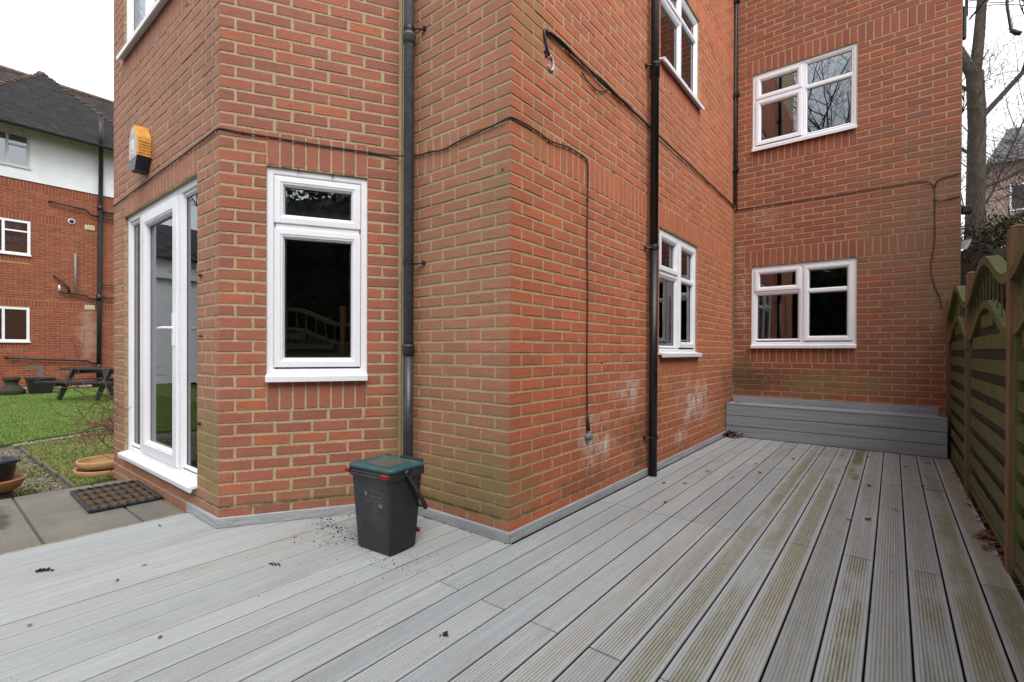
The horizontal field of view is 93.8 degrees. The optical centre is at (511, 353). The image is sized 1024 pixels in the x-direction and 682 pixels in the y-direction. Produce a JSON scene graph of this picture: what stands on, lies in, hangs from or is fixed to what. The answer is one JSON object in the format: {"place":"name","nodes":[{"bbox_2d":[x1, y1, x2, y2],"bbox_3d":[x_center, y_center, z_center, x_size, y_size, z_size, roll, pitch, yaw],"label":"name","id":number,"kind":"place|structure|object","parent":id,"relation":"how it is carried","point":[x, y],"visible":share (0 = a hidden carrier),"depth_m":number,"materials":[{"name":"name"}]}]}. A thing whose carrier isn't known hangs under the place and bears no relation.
{"place":"outdoors","nodes":[
{"label":"outdoors","id":0,"kind":"place"},
{"bbox_2d":[0,386,113,447],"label":"lawn","id":1,"kind":"structure","parent":0,"point":[7,444],"depth_m":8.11,"materials":[{"name":"green plant"}]},
{"bbox_2d":[0,377,25,394],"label":"stone urn","id":2,"kind":"object","parent":1,"relation":"on","point":[11,386],"visible":1,"depth_m":12.33,"materials":[{"name":"grey stone"}]},
{"bbox_2d":[24,366,56,393],"bbox_3d":[-12.650,0.695,12.861,0.680,0.720,0.560,0,0,38],"label":"planter trough","id":3,"kind":"object","parent":1,"relation":"on","point":[33,387],"visible":0.95,"depth_m":12.71,"materials":[{"name":"black plastic"}]},
{"bbox_2d":[34,367,113,400],"bbox_3d":[-9.770,0.714,11.548,1.950,0.712,1.620,0,0,7],"label":"picnic table","id":4,"kind":"object","parent":1,"relation":"on","point":[100,384],"visible":0.65,"depth_m":11.07,"materials":[{"name":"black wood"}]},
{"bbox_2d":[23,384,91,388],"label":"gravel","id":5,"kind":"structure","parent":0,"point":[70,386],"depth_m":14.55,"materials":[{"name":"grey gravel"}]},
{"bbox_2d":[22,432,116,486],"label":"lawn","id":6,"kind":"structure","parent":0,"point":[102,480],"depth_m":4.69,"materials":[{"name":"green plant"}]},
{"bbox_2d":[34,325,130,478],"bbox_3d":[-3.892,0.656,5.030,1.851,1.864,1.399,0,0,23],"label":"bare shrub","id":7,"kind":"object","parent":6,"relation":"on","point":[106,425],"visible":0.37,"depth_m":4.74,"materials":[{"name":"brown plant"}]},
{"bbox_2d":[73,468,113,478],"bbox_3d":[-3.966,1.146,4.698,0.495,0.080,0.495,0,0,38],"label":"plant saucer","id":8,"kind":"object","parent":6,"relation":"on","point":[78,473],"visible":0.4,"depth_m":4.48,"materials":[{"name":"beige ceramic"}]},
{"bbox_2d":[75,454,113,470],"bbox_3d":[-3.966,1.068,4.705,0.471,0.080,0.471,0,0,38],"label":"plant saucer","id":9,"kind":"object","parent":8,"relation":"on","point":[97,463],"visible":0.55,"depth_m":4.55,"materials":[{"name":"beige ceramic"}]},
{"bbox_2d":[0,479,184,555],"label":"paving","id":10,"kind":"structure","parent":0,"point":[31,521],"depth_m":3.22,"materials":[{"name":"concrete"}]},
{"bbox_2d":[70,480,162,513],"bbox_3d":[-3.040,1.083,3.675,0.722,0.034,0.436,0,0,38],"label":"doormat","id":11,"kind":"object","parent":10,"relation":"on","point":[95,499],"visible":1,"depth_m":3.64,"materials":[{"name":"black rubber"}]},
{"bbox_2d":[0,0,1023,250],"label":"sky","id":12,"kind":"structure","parent":0,"point":[72,42],"materials":[{"name":"white"}]},
{"label":"ground","id":13,"kind":"structure","parent":0,"visible":0},
{"bbox_2d":[0,65,113,387],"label":"neighbour apartment block","id":14,"kind":"structure","parent":13,"relation":"on","point":[56,205],"depth_m":14.86,"materials":[{"name":"brick"}]},
{"bbox_2d":[0,306,30,342],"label":"window","id":15,"kind":"structure","parent":14,"relation":"in","point":[2,338],"depth_m":14.18,"materials":[{"name":"white plastic"}]},
{"bbox_2d":[0,129,30,169],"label":"window","id":16,"kind":"structure","parent":14,"relation":"in","point":[13,146],"depth_m":14.16,"materials":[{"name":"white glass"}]},
{"bbox_2d":[0,217,31,256],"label":"window","id":17,"kind":"structure","parent":14,"relation":"in","point":[20,248],"depth_m":14.17,"materials":[{"name":"white plastic"}]},
{"bbox_2d":[0,441,113,495],"bbox_3d":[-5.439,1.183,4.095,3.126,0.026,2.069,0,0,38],"label":"gravel","id":18,"kind":"structure","parent":13,"relation":"on","point":[16,452],"depth_m":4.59,"materials":[{"name":"grey gravel"}]},
{"bbox_2d":[0,490,15,499],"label":"flower pot","id":19,"kind":"object","parent":18,"relation":"on","point":[10,494],"visible":0.3,"depth_m":3.75,"materials":[{"name":"black ceramic"}]},
{"bbox_2d":[0,473,26,493],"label":"terracotta bowl","id":20,"kind":"object","parent":19,"relation":"on","point":[17,481],"visible":0.87,"depth_m":3.74,"materials":[{"name":"orange ceramic"}]},
{"bbox_2d":[0,456,20,481],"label":"flower pot","id":21,"kind":"object","parent":20,"relation":"in","point":[8,464],"visible":0.89,"depth_m":3.76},
{"bbox_2d":[12,454,67,496],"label":"moss weeds","id":22,"kind":"object","parent":18,"relation":"on","point":[20,491],"visible":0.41,"depth_m":4.41,"materials":[{"name":"green plant"}]},
{"bbox_2d":[20,447,76,487],"bbox_3d":[-4.879,1.185,4.996,2.661,0.080,0.045,0,0,37],"label":"lawn edging","id":23,"kind":"object","parent":18,"relation":"on","point":[55,474],"visible":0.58,"depth_m":4.78,"materials":[{"name":"concrete"}]},
{"bbox_2d":[12,429,107,446],"bbox_3d":[-5.783,1.133,7.922,0.343,0.025,4.128,0,0,10],"label":"edging","id":24,"kind":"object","parent":18,"relation":"on","point":[34,442],"depth_m":6.27,"materials":[{"name":"concrete"}]},
{"bbox_2d":[0,436,1023,681],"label":"decking","id":25,"kind":"object","parent":13,"relation":"on","point":[732,564],"visible":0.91,"depth_m":2.20,"materials":[{"name":"grey wood"}]},
{"bbox_2d":[30,567,53,571],"bbox_3d":[-2.352,1.081,2.394,0.124,0.016,0.043,0,0,-9],"label":"soil clod","id":26,"kind":"object","parent":25,"relation":"on","point":[43,569],"visible":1,"depth_m":2.39,"materials":[{"name":"black soil"}]},
{"bbox_2d":[345,454,427,555],"bbox_3d":[-0.713,0.846,2.717,0.390,0.488,0.291,0,0,33],"label":"food waste bin","id":27,"kind":"object","parent":25,"relation":"on","point":[387,495],"visible":1,"depth_m":2.63,"materials":[{"name":"grey plastic"}]},
{"bbox_2d":[364,457,410,467],"bbox_3d":[-0.708,0.618,2.725,0.210,0.003,0.165,0,0,33],"label":"lid window","id":28,"kind":"structure","parent":27,"relation":"in","point":[389,462],"depth_m":2.71,"materials":[{"name":"grey plastic"}]},
{"bbox_2d":[10,478,933,677],"bbox_3d":[1.358,1.101,2.523,10.492,0.010,4.510,0,0,-37],"label":"soil debris","id":29,"kind":"object","parent":25,"relation":"on","point":[369,551],"visible":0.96,"depth_m":2.86,"materials":[{"name":"brown soil"}]},
{"bbox_2d":[27,401,1023,637],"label":"leaf litter","id":30,"kind":"object","parent":25,"relation":"on","point":[982,533],"visible":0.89,"depth_m":2.93,"materials":[{"name":"brown plant"}]},
{"bbox_2d":[726,396,947,457],"bbox_3d":[3.788,0.841,5.802,2.180,0.503,0.320,0,0,38],"label":"boxed step","id":31,"kind":"object","parent":25,"relation":"on","point":[913,430],"visible":0.93,"depth_m":5.59,"materials":[{"name":"grey wood"}]},
{"bbox_2d":[114,0,962,544],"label":"brick apartment building","id":32,"kind":"structure","parent":13,"relation":"on","point":[258,320],"depth_m":3.48,"materials":[{"name":"red brick"}]},
{"bbox_2d":[128,125,150,174],"bbox_3d":[-2.984,-1.630,3.845,0.236,0.353,0.095,0,0,38],"label":"alarm box","id":33,"kind":"object","parent":32,"relation":"attached to","point":[139,161],"visible":1,"depth_m":3.79,"materials":[{"name":"plastic"}]},
{"bbox_2d":[265,167,367,381],"bbox_3d":[-1.326,-0.510,3.292,0.623,1.391,0.317,0,0,-21],"label":"window","id":34,"kind":"structure","parent":32,"relation":"in","point":[303,206],"depth_m":3.21,"materials":[{"name":"white plastic"}]},
{"bbox_2d":[112,116,589,430],"bbox_3d":[-1.717,-0.431,3.488,4.461,1.965,1.040,0,0,14],"label":"wall cable","id":35,"kind":"object","parent":32,"relation":"attached to","point":[429,151],"depth_m":3.29,"materials":[{"name":"black plastic"}]},
{"bbox_2d":[402,0,425,456],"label":"drainpipe","id":36,"kind":"object","parent":32,"relation":"attached to","point":[409,263],"visible":0.98,"depth_m":3.21,"materials":[{"name":"grey plastic"}]},
{"bbox_2d":[186,431,725,543],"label":"edging trim","id":37,"kind":"structure","parent":32,"relation":"attached to","point":[434,514],"depth_m":3.12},
{"bbox_2d":[544,50,553,71],"bbox_3d":[0.234,-1.862,3.062,0.109,0.107,0.029,0,0,-37],"label":"cable grommet","id":38,"kind":"object","parent":32,"relation":"attached to","point":[549,68],"visible":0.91,"depth_m":3.07,"materials":[{"name":"white plastic"}]},
{"bbox_2d":[585,433,592,440],"bbox_3d":[0.556,0.603,3.460,0.042,0.056,0.056,0,0,38],"label":"junction box","id":39,"kind":"object","parent":32,"relation":"attached to","point":[588,436],"visible":1,"depth_m":3.44,"materials":[{"name":"grey plastic"}]},
{"bbox_2d":[543,28,733,206],"bbox_3d":[1.625,-1.972,4.787,0.032,0.166,4.569,0,0,38],"label":"wall cable","id":40,"kind":"object","parent":32,"relation":"attached to","point":[557,39],"depth_m":3.57,"materials":[{"name":"black plastic"}]},
{"bbox_2d":[643,0,659,476],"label":"drainpipe","id":41,"kind":"object","parent":32,"relation":"attached to","point":[653,247],"visible":1,"depth_m":4.24,"materials":[{"name":"black plastic"}]},
{"bbox_2d":[658,228,701,357],"bbox_3d":[1.726,-0.582,4.993,0.152,1.241,1.167,0,0,38],"label":"window","id":42,"kind":"structure","parent":32,"relation":"in","point":[677,257],"depth_m":4.97,"materials":[{"name":"white plastic"}]},
{"bbox_2d":[659,0,703,110],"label":"window","id":43,"kind":"structure","parent":32,"relation":"in","point":[678,25],"depth_m":5.00,"materials":[{"name":"white plastic"}]},
{"bbox_2d":[733,0,739,209],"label":"overflow pipe","id":44,"kind":"object","parent":32,"relation":"attached to","point":[735,95],"visible":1,"depth_m":6.54,"materials":[{"name":"black plastic"}]},
{"bbox_2d":[750,257,856,347],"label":"window","id":45,"kind":"structure","parent":32,"relation":"in","point":[806,304],"depth_m":6.46,"materials":[{"name":"white plastic"}]},
{"bbox_2d":[752,43,857,151],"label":"window","id":46,"kind":"structure","parent":32,"relation":"in","point":[795,102],"depth_m":6.44,"materials":[{"name":"white plastic"}]},
{"bbox_2d":[735,173,959,307],"bbox_3d":[3.942,-1.233,5.878,2.268,1.460,0.014,0,0,38],"label":"wall cable","id":47,"kind":"object","parent":32,"relation":"attached to","point":[889,186],"depth_m":5.31,"materials":[{"name":"black plastic"}]},
{"bbox_2d":[961,239,971,248],"bbox_3d":[4.939,-1.184,5.212,0.020,0.105,0.088,0,0,-45],"label":"plant tag","id":48,"kind":"object","parent":32,"relation":"attached to","point":[965,244],"visible":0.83,"depth_m":5.22,"materials":[{"name":"white plastic"}]},
{"bbox_2d":[961,205,972,214],"bbox_3d":[4.935,-1.556,5.209,0.092,0.080,0.100,0,0,38],"label":"floodlight","id":49,"kind":"object","parent":32,"relation":"attached to","point":[966,209],"visible":0.92,"depth_m":5.18,"materials":[{"name":"black plastic"}]},
{"bbox_2d":[945,224,1023,600],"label":"fence","id":50,"kind":"object","parent":13,"relation":"on","point":[985,381],"visible":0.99,"depth_m":2.97,"materials":[{"name":"brown wood"}]},
{"bbox_2d":[961,208,1022,316],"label":"undergrowth","id":51,"kind":"object","parent":13,"relation":"on","point":[985,233],"visible":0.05,"depth_m":7.08,"materials":[{"name":"green plant"}]},
{"bbox_2d":[961,24,1023,246],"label":"twig thicket","id":52,"kind":"object","parent":13,"relation":"on","point":[1013,191],"visible":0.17,"depth_m":10.15,"materials":[{"name":"brown plant"}]},
{"bbox_2d":[961,0,1023,207],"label":"bare tree","id":53,"kind":"object","parent":13,"relation":"on","point":[1013,148],"visible":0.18,"depth_m":21.55,"materials":[{"name":"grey plant"}]},
{"bbox_2d":[962,0,1023,249],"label":"bare tree","id":54,"kind":"object","parent":13,"relation":"on","point":[973,88],"visible":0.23,"depth_m":11.89,"materials":[{"name":"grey plant"}]},
{"bbox_2d":[963,0,1022,40],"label":"branches","id":55,"kind":"object","parent":54,"relation":"attached to","point":[1014,32],"visible":1,"depth_m":5.09,"materials":[{"name":"brown plant"}]},
{"bbox_2d":[975,214,1023,248],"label":"evergreen bush","id":56,"kind":"object","parent":13,"relation":"on","point":[1000,222],"visible":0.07,"depth_m":7.69,"materials":[{"name":"green plant"}]},
{"bbox_2d":[985,126,1023,247],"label":"stone house","id":57,"kind":"structure","parent":13,"relation":"on","point":[1014,201],"depth_m":31.05,"materials":[{"name":"stone"}]},
{"bbox_2d":[1009,183,1023,210],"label":"window","id":58,"kind":"structure","parent":57,"relation":"in","point":[1014,201],"depth_m":30.56,"materials":[{"name":"white plastic"}]}
]}

